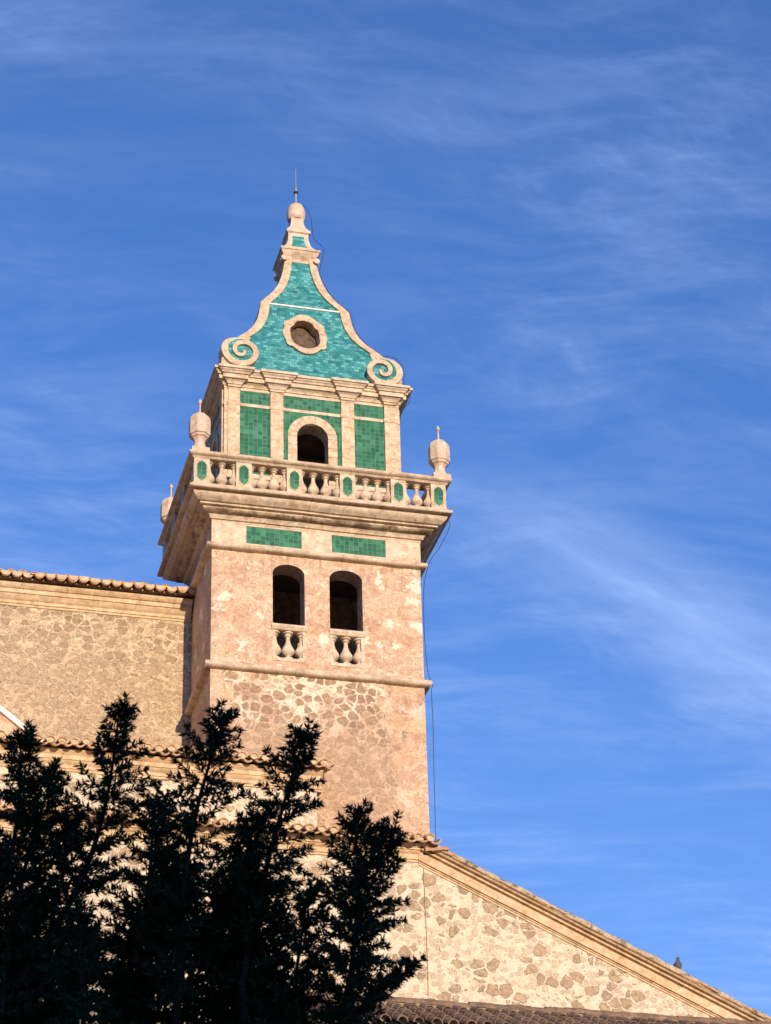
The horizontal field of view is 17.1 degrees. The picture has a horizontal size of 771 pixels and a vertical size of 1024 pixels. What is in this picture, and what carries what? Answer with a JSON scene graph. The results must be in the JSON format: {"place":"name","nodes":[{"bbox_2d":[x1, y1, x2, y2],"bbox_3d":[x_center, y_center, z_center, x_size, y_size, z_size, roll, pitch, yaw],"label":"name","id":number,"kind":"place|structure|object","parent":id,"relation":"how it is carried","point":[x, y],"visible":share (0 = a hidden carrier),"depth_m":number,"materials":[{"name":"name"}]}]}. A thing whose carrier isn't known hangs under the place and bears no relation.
{"place":"outdoors","nodes":[
{"label":"outdoors","id":0,"kind":"place"},
{"bbox_2d":[0,568,195,751],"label":"church nave","id":1,"kind":"structure","parent":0,"point":[76,652],"depth_m":60.05,"materials":[{"name":"stone"}]},
{"bbox_2d":[0,0,770,1016],"label":"sky","id":2,"kind":"structure","parent":0,"point":[554,216],"materials":[{"name":"blue"}]},
{"bbox_2d":[305,992,770,1023],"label":"tiled roof","id":3,"kind":"structure","parent":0,"point":[402,1010],"depth_m":44.79,"materials":[{"name":"tile"}]},
{"label":"ground","id":4,"kind":"structure","parent":0,"visible":0},
{"bbox_2d":[0,705,42,741],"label":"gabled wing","id":5,"kind":"structure","parent":4,"relation":"on","point":[9,722],"depth_m":56.72,"materials":[{"name":"beige stone"}]},
{"bbox_2d":[0,730,335,826],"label":"aisle","id":6,"kind":"object","parent":4,"relation":"on","point":[244,765],"visible":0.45,"depth_m":55.31,"materials":[{"name":"stone"}]},
{"bbox_2d":[0,689,428,1023],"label":"conifer tree","id":7,"kind":"object","parent":4,"relation":"on","point":[170,931],"visible":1,"depth_m":9.79,"materials":[{"name":"green plant"}]},
{"bbox_2d":[157,168,452,834],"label":"bell tower","id":8,"kind":"structure","parent":4,"relation":"on","point":[299,538],"depth_m":60.08,"materials":[{"name":"stone"}]},
{"bbox_2d":[302,205,449,839],"bbox_3d":[-0.276,0.176,61.739,3.708,19.832,0.697,-10,-32,14],"label":"lightning cable","id":9,"kind":"object","parent":8,"relation":"attached to","point":[430,559],"visible":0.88,"depth_m":60.39,"materials":[{"name":"black metal"}]},
{"bbox_2d":[0,802,770,1023],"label":"wing","id":10,"kind":"structure","parent":4,"relation":"on","point":[492,938],"depth_m":54.01,"materials":[{"name":"beige stone"}]},
{"bbox_2d":[424,876,428,998],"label":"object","id":11,"kind":"object","parent":10,"relation":"attached to","point":[426,936],"depth_m":53.62,"materials":[{"name":"metal"}]},
{"bbox_2d":[673,957,681,968],"bbox_3d":[6.213,9.699,54.569,0.180,0.375,0.309,6,-32,-13],"label":"pigeon","id":12,"kind":"object","parent":10,"relation":"on","point":[677,964],"visible":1,"depth_m":54.48,"materials":[{"name":"grey"}]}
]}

